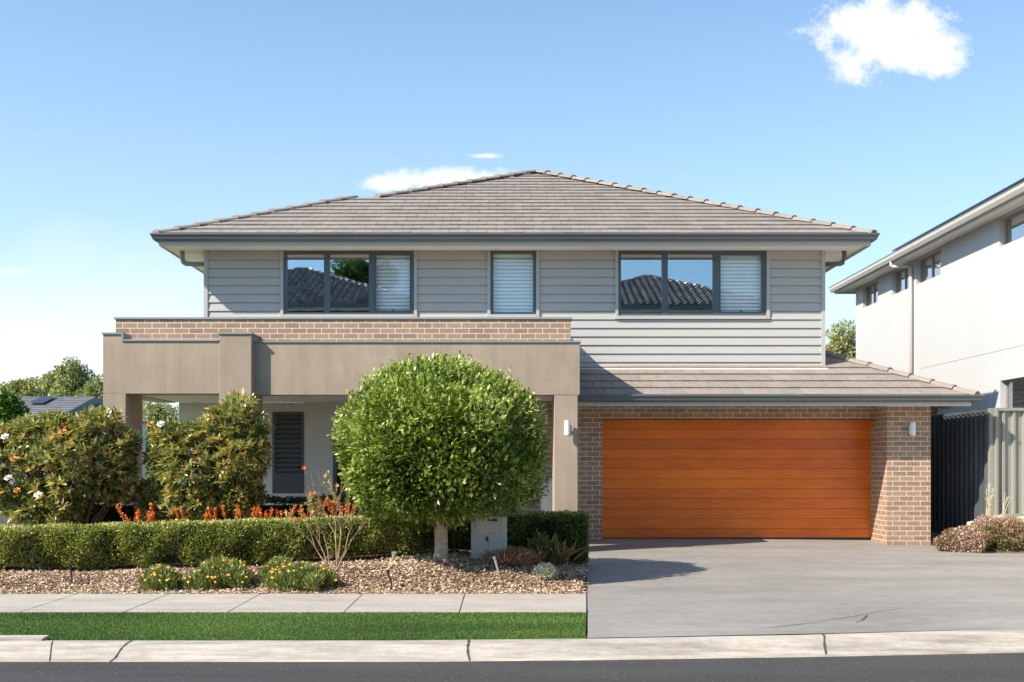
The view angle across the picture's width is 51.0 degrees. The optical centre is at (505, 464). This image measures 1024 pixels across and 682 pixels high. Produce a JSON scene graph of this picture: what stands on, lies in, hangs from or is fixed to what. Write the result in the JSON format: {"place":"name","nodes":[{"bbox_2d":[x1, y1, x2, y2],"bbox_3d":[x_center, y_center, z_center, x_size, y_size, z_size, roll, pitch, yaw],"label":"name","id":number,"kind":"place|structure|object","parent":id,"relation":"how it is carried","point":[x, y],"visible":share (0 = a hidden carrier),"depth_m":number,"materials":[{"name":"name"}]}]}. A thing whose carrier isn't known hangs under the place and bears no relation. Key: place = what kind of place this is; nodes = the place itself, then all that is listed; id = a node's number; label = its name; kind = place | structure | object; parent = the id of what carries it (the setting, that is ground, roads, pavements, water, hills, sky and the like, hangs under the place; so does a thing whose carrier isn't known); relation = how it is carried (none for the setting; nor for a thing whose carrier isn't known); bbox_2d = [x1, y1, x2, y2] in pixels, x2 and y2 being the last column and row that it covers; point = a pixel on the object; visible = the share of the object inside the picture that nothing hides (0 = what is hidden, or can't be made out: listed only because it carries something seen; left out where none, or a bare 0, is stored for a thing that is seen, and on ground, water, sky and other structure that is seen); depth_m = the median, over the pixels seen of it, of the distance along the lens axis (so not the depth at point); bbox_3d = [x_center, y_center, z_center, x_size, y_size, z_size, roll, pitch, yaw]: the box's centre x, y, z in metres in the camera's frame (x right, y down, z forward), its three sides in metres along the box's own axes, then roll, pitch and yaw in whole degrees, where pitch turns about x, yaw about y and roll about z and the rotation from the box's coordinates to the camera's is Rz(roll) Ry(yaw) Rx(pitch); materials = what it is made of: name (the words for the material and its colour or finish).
{"place":"outdoors","nodes":[
{"label":"outdoors","id":0,"kind":"place"},
{"bbox_2d":[0,387,32,472],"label":"tree","id":1,"kind":"object","parent":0,"point":[11,408],"visible":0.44,"depth_m":29.80,"materials":[{"name":"green plant"}]},
{"bbox_2d":[0,511,43,525],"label":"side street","id":2,"kind":"structure","parent":0,"point":[2,519],"depth_m":25.04,"materials":[{"name":"grey asphalt"}]},
{"bbox_2d":[0,653,1023,681],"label":"road","id":3,"kind":"structure","parent":0,"point":[996,667],"depth_m":9.04,"materials":[{"name":"grey asphalt"}]},
{"bbox_2d":[0,0,1023,428],"label":"sky","id":4,"kind":"structure","parent":0,"point":[122,121],"materials":[{"name":"blue"}]},
{"bbox_2d":[100,504,1023,638],"bbox_3d":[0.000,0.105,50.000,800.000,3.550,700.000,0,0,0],"label":"ground","id":5,"kind":"structure","parent":0,"point":[933,535],"depth_m":11.50,"materials":[{"name":"grey concrete"}]},
{"bbox_2d":[142,400,178,487],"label":"tree","id":6,"kind":"object","parent":5,"relation":"on","point":[152,414],"visible":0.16,"depth_m":59.68,"materials":[{"name":"green plant"}]},
{"bbox_2d":[0,593,585,612],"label":"footpath","id":7,"kind":"structure","parent":5,"relation":"on","point":[292,603],"depth_m":11.90,"materials":[{"name":"concrete"}]},
{"bbox_2d":[0,611,586,639],"bbox_3d":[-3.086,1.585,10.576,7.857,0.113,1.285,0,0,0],"label":"turf grass","id":8,"kind":"structure","parent":5,"relation":"on","point":[256,622],"depth_m":10.57,"materials":[{"name":"green plant"}]},
{"bbox_2d":[0,549,588,593],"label":"mulch bed","id":9,"kind":"object","parent":5,"relation":"on","point":[449,575],"visible":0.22,"depth_m":13.28,"materials":[{"name":"brown wood"}]},
{"bbox_2d":[68,565,72,582],"bbox_3d":[-5.342,1.366,13.200,0.072,0.265,0.040,0,0,0],"label":"garden stake","id":10,"kind":"object","parent":9,"relation":"on","point":[70,569],"visible":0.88,"depth_m":13.19,"materials":[{"name":"black plastic"}]},
{"bbox_2d":[0,404,144,525],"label":"magnolia bush","id":11,"kind":"object","parent":9,"relation":"on","point":[81,443],"visible":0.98,"depth_m":15.30,"materials":[{"name":"green plant"}]},
{"bbox_2d":[115,503,155,522],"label":"orange flower plant","id":12,"kind":"object","parent":9,"relation":"on","point":[137,517],"visible":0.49,"depth_m":15.00,"materials":[{"name":"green plant"}]},
{"bbox_2d":[136,563,186,590],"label":"daisy clump","id":13,"kind":"object","parent":9,"relation":"on","point":[156,577],"visible":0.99,"depth_m":12.85,"materials":[{"name":"green plant"}]},
{"bbox_2d":[166,506,185,520],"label":"orange flower plant","id":14,"kind":"object","parent":9,"relation":"on","point":[183,514],"visible":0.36,"depth_m":15.17,"materials":[{"name":"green plant"}]},
{"bbox_2d":[131,387,274,521],"bbox_3d":[-4.460,0.131,15.605,2.189,2.531,1.238,0,0,0],"label":"magnolia bush","id":15,"kind":"object","parent":9,"relation":"on","point":[172,442],"visible":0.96,"depth_m":15.43,"materials":[{"name":"green plant"}]},
{"bbox_2d":[180,554,254,590],"bbox_3d":[-3.497,1.340,13.126,0.912,0.490,0.695,0,0,0],"label":"daisy clump","id":16,"kind":"object","parent":9,"relation":"on","point":[217,571],"visible":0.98,"depth_m":12.94,"materials":[{"name":"green plant"}]},
{"bbox_2d":[204,503,245,520],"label":"orange flower plant","id":17,"kind":"object","parent":9,"relation":"on","point":[224,515],"visible":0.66,"depth_m":15.04,"materials":[{"name":"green plant"}]},
{"bbox_2d":[251,504,296,517],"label":"orange flower plant","id":18,"kind":"object","parent":9,"relation":"on","point":[265,512],"visible":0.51,"depth_m":15.14,"materials":[{"name":"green plant"}]},
{"bbox_2d":[0,509,590,570],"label":"hedge","id":19,"kind":"object","parent":9,"relation":"on","point":[255,540],"visible":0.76,"depth_m":14.14,"materials":[{"name":"green plant"}]},
{"bbox_2d":[255,555,339,592],"bbox_3d":[-2.560,1.334,13.029,1.147,0.453,0.746,0,0,27],"label":"daisy clump","id":20,"kind":"object","parent":9,"relation":"on","point":[279,572],"visible":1,"depth_m":12.88,"materials":[{"name":"green plant"}]},
{"bbox_2d":[79,493,526,524],"bbox_3d":[-3.258,0.926,16.380,7.183,1.007,0.730,0,0,0],"label":"hedge","id":21,"kind":"object","parent":9,"relation":"on","point":[112,514],"visible":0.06,"depth_m":16.20,"materials":[{"name":"red plant"}]},
{"bbox_2d":[283,492,328,563],"bbox_3d":[-2.612,0.830,13.877,0.608,0.996,0.330,0,0,22],"label":"rose bush","id":22,"kind":"object","parent":9,"relation":"on","point":[293,519],"visible":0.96,"depth_m":13.88,"materials":[{"name":"brown plant"}]},
{"bbox_2d":[299,496,354,557],"bbox_3d":[-2.522,0.886,15.098,0.824,0.890,0.358,0,0,0],"label":"orange flower plant","id":23,"kind":"object","parent":9,"relation":"on","point":[330,505],"visible":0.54,"depth_m":15.13,"materials":[{"name":"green plant"}]},
{"bbox_2d":[302,459,374,565],"bbox_3d":[-2.057,0.624,13.754,1.125,1.391,0.515,0,0,-19],"label":"rose bush","id":24,"kind":"object","parent":9,"relation":"on","point":[334,530],"visible":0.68,"depth_m":13.72,"materials":[{"name":"brown plant"}]},
{"bbox_2d":[386,570,392,588],"bbox_3d":[-1.393,1.398,12.900,0.095,0.267,0.040,0,0,0],"label":"garden stake","id":25,"kind":"object","parent":9,"relation":"on","point":[388,573],"visible":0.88,"depth_m":12.89,"materials":[{"name":"black plastic"}]},
{"bbox_2d":[392,551,396,560],"bbox_3d":[-1.443,1.208,13.900,0.068,0.163,0.071,0,0,0],"label":"garden spotlight","id":26,"kind":"object","parent":9,"relation":"on","point":[394,555],"visible":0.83,"depth_m":13.88,"materials":[{"name":"black plastic"}]},
{"bbox_2d":[327,348,552,560],"bbox_3d":[-0.838,-0.119,13.849,2.882,2.789,2.688,0,0,0],"label":"round tree","id":27,"kind":"object","parent":9,"relation":"on","point":[442,446],"visible":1,"depth_m":13.10,"materials":[{"name":"green plant"}]},
{"bbox_2d":[471,516,506,560],"bbox_3d":[-0.220,1.020,14.263,0.473,0.654,0.354,0,0,0],"label":"letterbox","id":28,"kind":"object","parent":9,"relation":"on","point":[487,533],"visible":0.64,"depth_m":14.10,"materials":[{"name":"metal"}]},
{"bbox_2d":[493,556,499,580],"bbox_3d":[-0.108,1.293,13.150,0.104,0.336,0.040,0,0,0],"label":"garden stake","id":29,"kind":"object","parent":9,"relation":"on","point":[494,558],"visible":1,"depth_m":13.14,"materials":[{"name":"metal"}]},
{"bbox_2d":[469,546,551,566],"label":"dry shrub","id":30,"kind":"object","parent":9,"relation":"on","point":[513,557],"visible":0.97,"depth_m":13.65,"materials":[{"name":"brown plant"}]},
{"bbox_2d":[531,562,557,580],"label":"silver plant","id":31,"kind":"object","parent":9,"relation":"on","point":[548,568],"visible":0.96,"depth_m":13.31,"materials":[{"name":"green plant"}]},
{"bbox_2d":[519,529,586,566],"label":"strap leaf plant","id":32,"kind":"object","parent":9,"relation":"on","point":[555,554],"visible":0.89,"depth_m":14.16,"materials":[{"name":"green plant"}]},
{"bbox_2d":[0,629,1023,661],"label":"kerb","id":33,"kind":"structure","parent":5,"relation":"on","point":[28,648],"depth_m":9.75,"materials":[{"name":"concrete"}]},
{"bbox_2d":[101,169,984,545],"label":"house","id":34,"kind":"structure","parent":5,"relation":"on","point":[675,365],"depth_m":19.48,"materials":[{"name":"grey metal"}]},
{"bbox_2d":[272,412,303,492],"bbox_3d":[-3.966,-0.213,19.645,0.576,1.487,0.110,0,0,0],"label":"window","id":35,"kind":"structure","parent":34,"relation":"in","point":[288,436],"depth_m":19.61,"materials":[{"name":"grey metal"}]},
{"bbox_2d":[333,423,360,504],"bbox_3d":[-2.727,-0.012,19.635,0.842,1.522,0.090,0,0,0],"label":"window","id":36,"kind":"structure","parent":34,"relation":"in","point":[336,479],"depth_m":19.61,"materials":[{"name":"grey metal"}]},
{"bbox_2d":[280,250,416,316],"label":"window","id":37,"kind":"structure","parent":34,"relation":"in","point":[301,295],"depth_m":19.58,"materials":[{"name":"glass"}]},
{"bbox_2d":[487,250,538,316],"bbox_3d":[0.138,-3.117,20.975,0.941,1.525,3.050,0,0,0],"label":"window","id":38,"kind":"structure","parent":34,"relation":"in","point":[506,296],"depth_m":19.58,"materials":[{"name":"glass"}]},
{"bbox_2d":[615,250,769,318],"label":"window","id":39,"kind":"structure","parent":34,"relation":"in","point":[744,295],"depth_m":19.58,"materials":[{"name":"glass"}]},
{"bbox_2d":[602,419,873,538],"bbox_3d":[4.176,0.269,19.410,4.928,2.183,0.280,0,0,0],"label":"garage door","id":40,"kind":"structure","parent":34,"relation":"in","point":[662,478],"depth_m":19.48,"materials":[{"name":"brown wood"}]},
{"bbox_2d":[825,318,855,358],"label":"tree","id":41,"kind":"object","parent":5,"relation":"on","point":[845,345],"visible":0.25,"depth_m":61.56,"materials":[{"name":"green plant"}]},
{"bbox_2d":[828,178,1023,517],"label":"house","id":42,"kind":"structure","parent":5,"relation":"on","point":[943,302],"depth_m":21.97,"materials":[{"name":"paint"}]},
{"bbox_2d":[866,281,877,306],"bbox_3d":[9.415,-4.340,27.410,0.050,0.560,1.140,0,0,0],"label":"window","id":43,"kind":"structure","parent":42,"relation":"in","point":[871,290],"depth_m":27.58,"materials":[{"name":"glass"}]},
{"bbox_2d":[896,265,910,293],"bbox_3d":[9.415,-4.340,25.265,0.050,0.560,1.210,0,0,0],"label":"window","id":44,"kind":"structure","parent":42,"relation":"in","point":[902,276],"depth_m":25.50,"materials":[{"name":"glass"}]},
{"bbox_2d":[920,250,940,282],"bbox_3d":[9.415,-4.340,23.660,0.050,0.560,1.360,0,0,0],"label":"window","id":45,"kind":"structure","parent":42,"relation":"in","point":[930,266],"depth_m":23.82,"materials":[{"name":"glass"}]},
{"bbox_2d":[1004,209,1023,244],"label":"window","id":46,"kind":"structure","parent":42,"relation":"in","point":[1014,223],"depth_m":19.88,"materials":[{"name":"clear glass"}]},
{"bbox_2d":[1005,378,1023,407],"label":"window","id":47,"kind":"structure","parent":42,"relation":"in","point":[1014,389],"depth_m":19.88,"materials":[{"name":"glass"}]},
{"bbox_2d":[983,545,1023,553],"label":"side bed","id":48,"kind":"object","parent":5,"relation":"on","point":[1019,551],"visible":0.22,"depth_m":17.49,"materials":[{"name":"brown soil"}]},
{"bbox_2d":[932,513,1015,552],"bbox_3d":[7.736,1.133,17.764,1.356,0.666,0.872,0,0,-26],"label":"flowering groundcover","id":49,"kind":"object","parent":48,"relation":"on","point":[968,538],"visible":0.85,"depth_m":17.59,"materials":[{"name":"pink plant"}]},
{"bbox_2d":[984,484,994,514],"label":"dry stalks","id":50,"kind":"object","parent":48,"relation":"on","point":[989,503],"visible":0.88,"depth_m":18.05,"materials":[{"name":"beige plant"}]},
{"bbox_2d":[967,515,1023,525],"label":"retaining wall","id":51,"kind":"structure","parent":48,"relation":"on","point":[1020,517],"depth_m":18.33,"materials":[{"name":"stone"}]},
{"bbox_2d":[975,516,1023,551],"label":"flowering groundcover","id":52,"kind":"object","parent":48,"relation":"on","point":[1003,535],"visible":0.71,"depth_m":17.54,"materials":[{"name":"plant"}]},
{"bbox_2d":[1001,494,1011,517],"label":"dry stalks","id":53,"kind":"object","parent":48,"relation":"on","point":[1008,497],"visible":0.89,"depth_m":18.05,"materials":[{"name":"beige plant"}]},
{"bbox_2d":[994,408,1023,516],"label":"fence","id":54,"kind":"object","parent":48,"relation":"on","point":[1009,452],"visible":0.87,"depth_m":18.52,"materials":[{"name":"beige metal"}]},
{"bbox_2d":[1009,522,1023,548],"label":"flowering groundcover","id":55,"kind":"object","parent":48,"relation":"on","point":[1018,538],"visible":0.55,"depth_m":17.48,"materials":[{"name":"plant"}]},
{"bbox_2d":[587,539,1023,637],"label":"driveway","id":56,"kind":"structure","parent":0,"point":[668,587],"depth_m":13.06,"materials":[{"name":"concrete"}]},
{"bbox_2d":[931,408,993,533],"bbox_3d":[8.380,0.180,24.260,0.070,2.300,11.480,0,0,0],"label":"fence","id":57,"kind":"object","parent":56,"relation":"on","point":[962,461],"visible":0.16,"depth_m":19.70,"materials":[{"name":"grey metal"}]},
{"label":"verge","id":58,"kind":"structure","parent":0,"visible":0},
{"bbox_2d":[0,376,47,396],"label":"tree","id":59,"kind":"object","parent":58,"relation":"on","point":[28,387],"visible":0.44,"depth_m":77.51,"materials":[{"name":"green plant"}]},
{"bbox_2d":[39,356,98,396],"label":"tree","id":60,"kind":"object","parent":58,"relation":"on","point":[67,380],"visible":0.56,"depth_m":74.31,"materials":[{"name":"green plant"}]},
{"bbox_2d":[2,396,146,485],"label":"house","id":61,"kind":"structure","parent":58,"relation":"on","point":[72,405],"depth_m":43.45,"materials":[{"name":"grey brick"}]},
{"bbox_2d":[81,374,102,399],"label":"tree","id":62,"kind":"object","parent":58,"relation":"on","point":[94,388],"visible":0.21,"depth_m":69.51,"materials":[{"name":"green plant"}]}
]}

